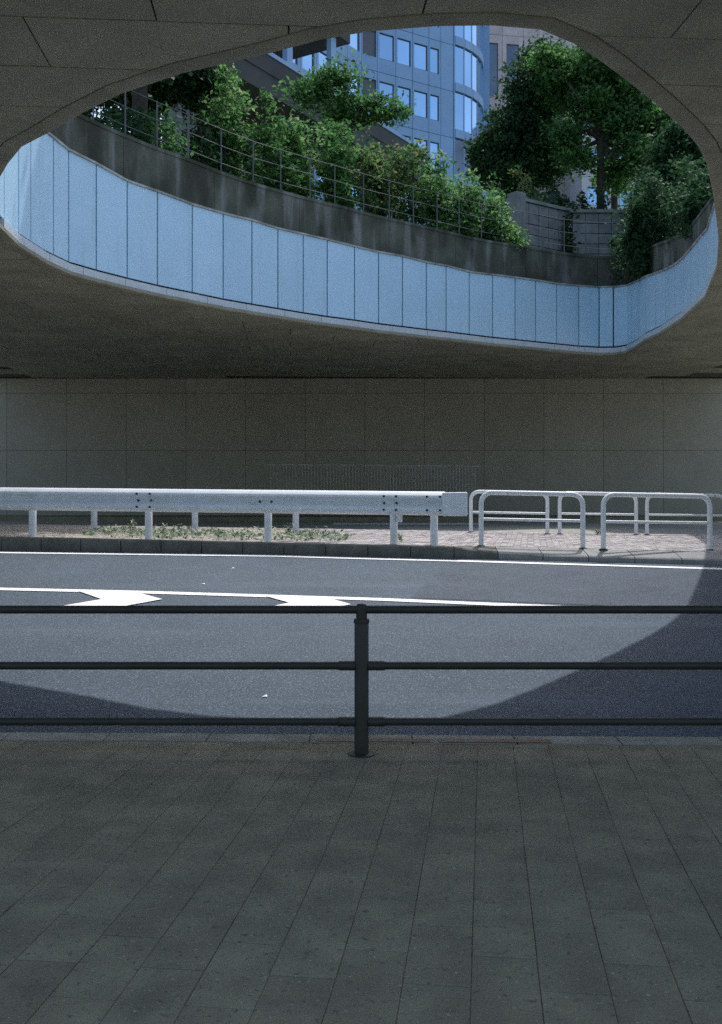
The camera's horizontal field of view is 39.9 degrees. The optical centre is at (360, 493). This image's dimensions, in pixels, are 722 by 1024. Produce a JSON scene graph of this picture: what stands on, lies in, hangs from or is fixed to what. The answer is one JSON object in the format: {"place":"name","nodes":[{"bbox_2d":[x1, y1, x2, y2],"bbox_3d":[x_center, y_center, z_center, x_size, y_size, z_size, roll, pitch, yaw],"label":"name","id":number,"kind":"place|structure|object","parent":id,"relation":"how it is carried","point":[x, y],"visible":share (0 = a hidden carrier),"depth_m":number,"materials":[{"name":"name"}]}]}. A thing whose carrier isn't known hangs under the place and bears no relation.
{"place":"outdoors","nodes":[
{"label":"outdoors","id":0,"kind":"place"},
{"bbox_2d":[92,106,161,137],"label":"sky","id":1,"kind":"structure","parent":0,"point":[95,106],"materials":[{"name":"white"}]},
{"bbox_2d":[0,525,370,542],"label":"gravel","id":2,"kind":"structure","parent":0,"point":[153,536],"depth_m":16.46,"materials":[{"name":"beige gravel"}]},
{"bbox_2d":[0,735,721,1023],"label":"pavement","id":3,"kind":"structure","parent":0,"point":[206,882],"depth_m":3.67,"materials":[{"name":"grey tile"}]},
{"bbox_2d":[0,603,721,757],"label":"pedestrian railing","id":4,"kind":"object","parent":3,"relation":"on","point":[361,666],"visible":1,"depth_m":5.48,"materials":[{"name":"black metal"}]},
{"bbox_2d":[0,550,721,737],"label":"road","id":5,"kind":"structure","parent":0,"point":[57,578],"depth_m":9.08,"materials":[{"name":"grey asphalt"}]},
{"bbox_2d":[0,536,721,564],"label":"median kerb","id":6,"kind":"structure","parent":5,"relation":"on","point":[21,543],"depth_m":14.56,"materials":[{"name":"concrete"}]},
{"bbox_2d":[0,732,721,745],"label":"kerb","id":7,"kind":"structure","parent":5,"relation":"on","point":[349,738],"depth_m":5.82,"materials":[{"name":"concrete"}]},
{"bbox_2d":[0,524,721,555],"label":"median","id":8,"kind":"object","parent":5,"relation":"on","point":[663,542],"visible":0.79,"depth_m":16.84,"materials":[{"name":"brick paving"},{"name":"concrete"}]},
{"bbox_2d":[127,519,136,535],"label":"weed","id":9,"kind":"object","parent":8,"relation":"on","point":[131,523],"visible":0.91,"depth_m":16.18,"materials":[{"name":"green plant"}]},
{"bbox_2d":[160,523,167,535],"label":"weed","id":10,"kind":"object","parent":8,"relation":"on","point":[164,527],"visible":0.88,"depth_m":15.98,"materials":[{"name":"green plant"}]},
{"bbox_2d":[170,523,180,533],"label":"weed","id":11,"kind":"object","parent":8,"relation":"on","point":[172,529],"visible":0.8,"depth_m":16.38,"materials":[{"name":"green plant"}]},
{"bbox_2d":[91,511,298,533],"bbox_3d":[-5.259,0.298,17.677,10.305,0.938,0.222,0,0,2],"label":"guardrail","id":12,"kind":"object","parent":8,"relation":"on","point":[194,520],"visible":0.15,"depth_m":17.50,"materials":[{"name":"white metal"}]},
{"bbox_2d":[80,524,355,540],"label":"weeds","id":13,"kind":"object","parent":8,"relation":"on","point":[302,535],"visible":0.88,"depth_m":16.24,"materials":[{"name":"green plant"}]},
{"bbox_2d":[0,487,466,545],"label":"guardrail","id":14,"kind":"object","parent":8,"relation":"on","point":[395,505],"visible":0.97,"depth_m":15.03,"materials":[{"name":"white metal"}]},
{"bbox_2d":[284,521,294,533],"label":"weed","id":15,"kind":"object","parent":8,"relation":"on","point":[289,530],"visible":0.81,"depth_m":16.61,"materials":[{"name":"green plant"}]},
{"bbox_2d":[304,528,318,536],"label":"weed","id":16,"kind":"object","parent":8,"relation":"on","point":[309,533],"visible":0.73,"depth_m":15.97,"materials":[{"name":"green plant"}]},
{"bbox_2d":[469,490,549,533],"bbox_3d":[2.878,0.376,19.369,1.594,0.900,0.122,0,0,9],"label":"hoop barrier","id":17,"kind":"object","parent":8,"relation":"on","point":[545,513],"visible":0.77,"depth_m":19.39,"materials":[{"name":"white metal"}]},
{"bbox_2d":[477,490,586,548],"bbox_3d":[2.498,0.394,14.570,1.591,0.890,0.123,0,0,8],"label":"hoop barrier","id":18,"kind":"object","parent":8,"relation":"on","point":[579,497],"visible":0.92,"depth_m":14.54,"materials":[{"name":"silver metal"}]},
{"bbox_2d":[557,491,638,534],"bbox_3d":[4.639,0.403,19.476,1.700,0.900,0.123,0,0,-9],"label":"hoop barrier","id":19,"kind":"object","parent":8,"relation":"on","point":[634,514],"visible":0.63,"depth_m":19.44,"materials":[{"name":"white metal"}]},
{"bbox_2d":[599,492,713,550],"bbox_3d":[4.289,0.423,14.422,1.766,0.891,0.123,0,0,-9],"label":"hoop barrier","id":20,"kind":"object","parent":8,"relation":"on","point":[705,498],"visible":0.95,"depth_m":14.39,"materials":[{"name":"silver metal"}]},
{"bbox_2d":[644,493,721,534],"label":"hoop barrier","id":21,"kind":"object","parent":8,"relation":"on","point":[647,514],"visible":0.62,"depth_m":19.74,"materials":[{"name":"white metal"}]},
{"bbox_2d":[0,0,721,378],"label":"ceiling","id":22,"kind":"structure","parent":0,"point":[62,62],"depth_m":11.91,"materials":[{"name":"concrete"}]},
{"bbox_2d":[0,132,718,352],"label":"panel wall","id":23,"kind":"structure","parent":22,"relation":"on","point":[61,200],"depth_m":24.89,"materials":[{"name":"metal"}]},
{"bbox_2d":[0,377,721,515],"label":"tunnel wall","id":24,"kind":"structure","parent":0,"point":[655,435],"depth_m":38.20,"materials":[{"name":"grey concrete"}]},
{"bbox_2d":[0,521,721,534],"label":"road","id":25,"kind":"structure","parent":0,"point":[574,527],"depth_m":30.87,"materials":[{"name":"asphalt"},{"name":"white road paint"}]},
{"bbox_2d":[0,516,721,520],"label":"pavement","id":26,"kind":"structure","parent":0,"point":[302,518],"depth_m":35.50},
{"bbox_2d":[268,464,480,516],"bbox_3d":[0.500,-0.121,36.400,7.800,1.922,0.044,0,0,0],"label":"railing","id":27,"kind":"object","parent":26,"relation":"on","point":[443,466],"visible":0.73,"depth_m":36.39,"materials":[{"name":"grey metal"}]},
{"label":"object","id":28,"kind":"structure","parent":0,"visible":0},
{"bbox_2d":[87,107,135,135],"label":"shrub","id":29,"kind":"object","parent":28,"relation":"on","point":[119,127],"visible":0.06,"depth_m":22.55,"materials":[{"name":"green plant"}]},
{"bbox_2d":[94,101,164,148],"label":"shrub","id":30,"kind":"object","parent":28,"relation":"on","point":[130,114],"visible":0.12,"depth_m":23.28,"materials":[{"name":"green plant"}]},
{"bbox_2d":[111,71,192,132],"bbox_3d":[-5.888,-11.963,24.037,9.403,10.306,5.518,0,0,0],"label":"tree","id":31,"kind":"object","parent":28,"relation":"on","point":[141,101],"depth_m":24.22,"materials":[{"name":"green plant"}]},
{"bbox_2d":[132,97,201,160],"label":"shrub","id":32,"kind":"object","parent":28,"relation":"on","point":[171,131],"visible":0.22,"depth_m":24.01,"materials":[{"name":"green plant"}]},
{"bbox_2d":[82,63,254,127],"bbox_3d":[-6.377,-9.852,27.376,6.019,6.085,4.300,0,0,16],"label":"tree","id":33,"kind":"object","parent":28,"relation":"on","point":[186,90],"visible":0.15,"depth_m":27.18,"materials":[{"name":"green plant"}]},
{"bbox_2d":[161,94,223,170],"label":"shrub","id":34,"kind":"object","parent":28,"relation":"on","point":[202,146],"visible":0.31,"depth_m":25.89,"materials":[{"name":"green plant"}]},
{"bbox_2d":[199,64,258,178],"bbox_3d":[-3.573,-9.206,26.614,1.616,4.600,2.576,0,0,0],"label":"shrub","id":35,"kind":"object","parent":28,"relation":"on","point":[228,121],"visible":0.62,"depth_m":26.44,"materials":[{"name":"green plant"}]},
{"bbox_2d":[237,85,306,194],"bbox_3d":[-2.534,-8.887,27.363,2.150,3.966,3.487,0,0,0],"label":"shrub","id":36,"kind":"object","parent":28,"relation":"on","point":[270,170],"visible":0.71,"depth_m":26.48,"materials":[{"name":"green plant"}]},
{"bbox_2d":[272,109,332,199],"bbox_3d":[-1.709,-8.765,27.747,1.901,3.717,2.137,0,0,0],"label":"shrub","id":37,"kind":"object","parent":28,"relation":"on","point":[295,140],"visible":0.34,"depth_m":27.36,"materials":[{"name":"green plant"}]},
{"bbox_2d":[311,117,364,208],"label":"shrub","id":38,"kind":"object","parent":28,"relation":"on","point":[341,152],"visible":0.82,"depth_m":28.00,"materials":[{"name":"green plant"}]},
{"bbox_2d":[275,47,416,144],"bbox_3d":[-0.497,-10.401,31.966,4.614,7.183,3.092,0,0,0],"label":"tree","id":39,"kind":"object","parent":28,"relation":"on","point":[326,82],"visible":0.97,"depth_m":31.66,"materials":[{"name":"green plant"}]},
{"bbox_2d":[349,123,393,215],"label":"shrub","id":40,"kind":"object","parent":28,"relation":"on","point":[371,159],"visible":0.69,"depth_m":29.28,"materials":[{"name":"green plant"}]},
{"bbox_2d":[50,114,713,285],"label":"concrete parapet","id":41,"kind":"structure","parent":28,"relation":"on","point":[128,157],"depth_m":26.24,"materials":[{"name":"grey concrete"}]},
{"bbox_2d":[93,90,612,255],"bbox_3d":[0.770,-8.294,27.085,17.492,1.437,1.405,0,0,-38],"label":"wire fence","id":42,"kind":"object","parent":41,"relation":"on","point":[253,174],"visible":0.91,"depth_m":26.75,"materials":[{"name":"grey metal"}]},
{"bbox_2d":[378,135,434,222],"bbox_3d":[1.132,-8.868,30.139,2.056,3.933,3.040,0,0,-31],"label":"shrub","id":43,"kind":"object","parent":28,"relation":"on","point":[400,191],"visible":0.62,"depth_m":29.47,"materials":[{"name":"green plant"}]},
{"bbox_2d":[402,146,463,232],"bbox_3d":[2.216,-8.622,30.245,1.775,3.436,2.622,0,0,19],"label":"shrub","id":44,"kind":"object","parent":28,"relation":"on","point":[437,180],"visible":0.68,"depth_m":29.81,"materials":[{"name":"green plant"}]},
{"bbox_2d":[440,167,490,237],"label":"shrub","id":45,"kind":"object","parent":28,"relation":"on","point":[470,208],"visible":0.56,"depth_m":30.43,"materials":[{"name":"green plant"}]},
{"bbox_2d":[483,171,510,225],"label":"shrub","id":46,"kind":"object","parent":28,"relation":"on","point":[501,198],"visible":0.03,"depth_m":35.96,"materials":[{"name":"green plant"}]},
{"bbox_2d":[473,187,521,242],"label":"shrub","id":47,"kind":"object","parent":28,"relation":"on","point":[493,226],"visible":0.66,"depth_m":30.52,"materials":[{"name":"green plant"}]},
{"bbox_2d":[500,221,531,258],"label":"shrub","id":48,"kind":"object","parent":28,"relation":"on","point":[516,241],"visible":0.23,"depth_m":30.56,"materials":[{"name":"green plant"}]},
{"bbox_2d":[506,164,546,202],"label":"shrub","id":49,"kind":"object","parent":28,"relation":"on","point":[522,178],"visible":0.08,"depth_m":35.95,"materials":[{"name":"green plant"}]},
{"bbox_2d":[507,191,569,251],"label":"block wall","id":50,"kind":"structure","parent":28,"relation":"on","point":[518,201],"depth_m":34.67,"materials":[{"name":"grey concrete"}]},
{"bbox_2d":[526,181,576,232],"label":"shrub","id":51,"kind":"object","parent":28,"relation":"on","point":[559,201],"visible":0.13,"depth_m":36.62,"materials":[{"name":"green plant"}]},
{"bbox_2d":[554,202,586,254],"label":"shrub","id":52,"kind":"object","parent":28,"relation":"on","point":[570,239],"visible":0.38,"depth_m":35.13,"materials":[{"name":"green plant"}]},
{"bbox_2d":[568,183,612,233],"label":"shrub","id":53,"kind":"object","parent":28,"relation":"on","point":[585,205],"visible":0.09,"depth_m":36.59,"materials":[{"name":"green plant"}]},
{"bbox_2d":[569,209,625,255],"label":"block wall","id":54,"kind":"structure","parent":28,"relation":"on","point":[593,230],"depth_m":35.10,"materials":[{"name":"grey concrete"}]},
{"bbox_2d":[520,41,680,208],"bbox_3d":[9.509,-12.291,37.467,6.951,10.963,3.762,0,0,0],"label":"tree","id":55,"kind":"object","parent":28,"relation":"on","point":[599,95],"visible":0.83,"depth_m":37.18,"materials":[{"name":"green plant"}]},
{"bbox_2d":[614,183,640,228],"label":"shrub","id":56,"kind":"object","parent":28,"relation":"on","point":[624,208],"visible":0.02,"depth_m":34.30,"materials":[{"name":"green plant"}]},
{"bbox_2d":[604,169,666,288],"bbox_3d":[8.895,-7.934,30.923,2.682,3.864,3.273,0,0,0],"label":"shrub","id":57,"kind":"object","parent":28,"relation":"on","point":[617,245],"visible":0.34,"depth_m":30.37,"materials":[{"name":"green plant"}]},
{"bbox_2d":[619,166,678,281],"bbox_3d":[8.815,-7.787,29.725,2.140,3.769,2.284,0,0,0],"label":"shrub","id":58,"kind":"object","parent":28,"relation":"on","point":[649,227],"visible":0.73,"depth_m":29.30,"materials":[{"name":"green plant"}]},
{"bbox_2d":[614,118,707,227],"bbox_3d":[10.602,-9.836,33.232,4.162,6.051,3.252,0,0,0],"label":"tree","id":59,"kind":"object","parent":28,"relation":"on","point":[676,140],"visible":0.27,"depth_m":33.03,"materials":[{"name":"green plant"}]},
{"bbox_2d":[653,151,706,264],"bbox_3d":[9.224,-7.777,27.820,2.214,3.741,2.213,0,0,32],"label":"shrub","id":60,"kind":"object","parent":28,"relation":"on","point":[684,164],"visible":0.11,"depth_m":27.94,"materials":[{"name":"green plant"}]},
{"bbox_2d":[666,166,712,242],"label":"shrub","id":61,"kind":"object","parent":28,"relation":"on","point":[689,204],"visible":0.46,"depth_m":25.30,"materials":[{"name":"green plant"}]},
{"bbox_2d":[668,157,712,233],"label":"shrub","id":62,"kind":"object","parent":28,"relation":"on","point":[700,175],"visible":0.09,"depth_m":26.46,"materials":[{"name":"green plant"}]},
{"bbox_3d":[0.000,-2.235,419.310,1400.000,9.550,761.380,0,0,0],"label":"terrain","id":63,"kind":"structure","parent":0,"visible":0},
{"bbox_2d":[86,35,426,197],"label":"elevated walkway","id":64,"kind":"structure","parent":63,"relation":"on","point":[267,72],"depth_m":52.63,"materials":[{"name":"concrete"}]},
{"bbox_2d":[162,25,489,225],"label":"office building","id":65,"kind":"structure","parent":63,"relation":"on","point":[442,73],"depth_m":77.71,"materials":[{"name":"blue glass"}]},
{"bbox_2d":[302,54,312,72],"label":"window","id":66,"kind":"structure","parent":65,"relation":"in","point":[307,61],"depth_m":68.85,"materials":[{"name":"blue glass"}]},
{"bbox_2d":[319,52,326,69],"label":"window","id":67,"kind":"structure","parent":65,"relation":"in","point":[322,56],"depth_m":70.31,"materials":[{"name":"blue glass"}]},
{"bbox_2d":[349,69,358,96],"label":"window","id":68,"kind":"structure","parent":65,"relation":"in","point":[349,69],"depth_m":73.63,"materials":[{"name":"blue glass"}]},
{"bbox_2d":[349,33,358,50],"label":"window","id":69,"kind":"structure","parent":65,"relation":"in","point":[354,38],"depth_m":73.74,"materials":[{"name":"blue glass"}]},
{"bbox_2d":[363,77,375,100],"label":"window","id":70,"kind":"structure","parent":65,"relation":"in","point":[373,86],"depth_m":74.70,"materials":[{"name":"glass"}]},
{"bbox_2d":[363,31,375,56],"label":"window","id":71,"kind":"structure","parent":65,"relation":"in","point":[369,38],"depth_m":74.70,"materials":[{"name":"grey glass"}]},
{"bbox_2d":[379,81,392,109],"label":"window","id":72,"kind":"structure","parent":65,"relation":"in","point":[388,88],"depth_m":75.50,"materials":[{"name":"blue glass"}]},
{"bbox_2d":[379,33,392,61],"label":"window","id":73,"kind":"structure","parent":65,"relation":"in","point":[385,41],"depth_m":75.45,"materials":[{"name":"blue glass"}]},
{"bbox_2d":[398,86,409,108],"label":"window","id":74,"kind":"structure","parent":65,"relation":"in","point":[406,91],"depth_m":76.37,"materials":[{"name":"blue glass"}]},
{"bbox_2d":[398,38,409,65],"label":"window","id":75,"kind":"structure","parent":65,"relation":"in","point":[403,45],"depth_m":76.32,"materials":[{"name":"blue glass"}]},
{"bbox_2d":[414,138,426,150],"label":"window","id":76,"kind":"structure","parent":65,"relation":"in","point":[423,142],"depth_m":77.26,"materials":[{"name":"blue glass"}]},
{"bbox_2d":[414,90,426,117],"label":"window","id":77,"kind":"structure","parent":65,"relation":"in","point":[420,110],"depth_m":77.16,"materials":[{"name":"blue glass"}]},
{"bbox_2d":[414,43,426,70],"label":"window","id":78,"kind":"structure","parent":65,"relation":"in","point":[420,51],"depth_m":77.16,"materials":[{"name":"blue glass"}]},
{"bbox_2d":[430,142,437,167],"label":"window","id":79,"kind":"structure","parent":65,"relation":"in","point":[433,145],"depth_m":77.81,"materials":[{"name":"blue glass"}]},
{"bbox_2d":[430,95,437,120],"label":"window","id":80,"kind":"structure","parent":65,"relation":"in","point":[433,99],"depth_m":77.81,"materials":[{"name":"blue glass"}]},
{"bbox_2d":[430,47,437,73],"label":"window","id":81,"kind":"structure","parent":65,"relation":"in","point":[433,52],"depth_m":77.81,"materials":[{"name":"blue glass"}]},
{"bbox_2d":[457,30,575,198],"bbox_3d":[6.537,-12.729,39.854,5.359,11.838,4.194,0,0,0],"label":"tree","id":82,"kind":"object","parent":63,"relation":"on","point":[501,145],"visible":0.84,"depth_m":39.26,"materials":[{"name":"green plant"}]},
{"bbox_2d":[490,25,641,207],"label":"stone building","id":83,"kind":"structure","parent":63,"relation":"on","point":[506,43],"depth_m":96.43,"materials":[{"name":"beige stone"}]},
{"bbox_2d":[490,43,497,96],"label":"window","id":84,"kind":"structure","parent":83,"relation":"in","point":[493,46],"depth_m":96.31,"materials":[{"name":"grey glass"}]},
{"bbox_2d":[506,44,518,94],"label":"window","id":85,"kind":"structure","parent":83,"relation":"in","point":[510,49],"depth_m":96.59,"materials":[{"name":"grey glass"}]},
{"bbox_2d":[548,191,559,202],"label":"window","id":86,"kind":"structure","parent":83,"relation":"in","point":[552,194],"depth_m":97.28,"materials":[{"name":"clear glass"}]},
{"bbox_2d":[549,42,649,208],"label":"tree","id":87,"kind":"object","parent":63,"relation":"on","point":[614,202],"visible":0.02,"depth_m":46.86,"materials":[{"name":"green plant"}]},
{"bbox_2d":[566,103,662,236],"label":"pale building","id":88,"kind":"structure","parent":63,"relation":"on","point":[576,187],"depth_m":88.41,"materials":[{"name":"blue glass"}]},
{"bbox_2d":[587,187,607,205],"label":"window","id":89,"kind":"structure","parent":88,"relation":"in","point":[588,195],"depth_m":88.21,"materials":[{"name":"blue glass"}]},
{"bbox_2d":[619,192,633,205],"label":"window","id":90,"kind":"structure","parent":88,"relation":"in","point":[620,201],"depth_m":88.47,"materials":[{"name":"blue glass"}]}
]}

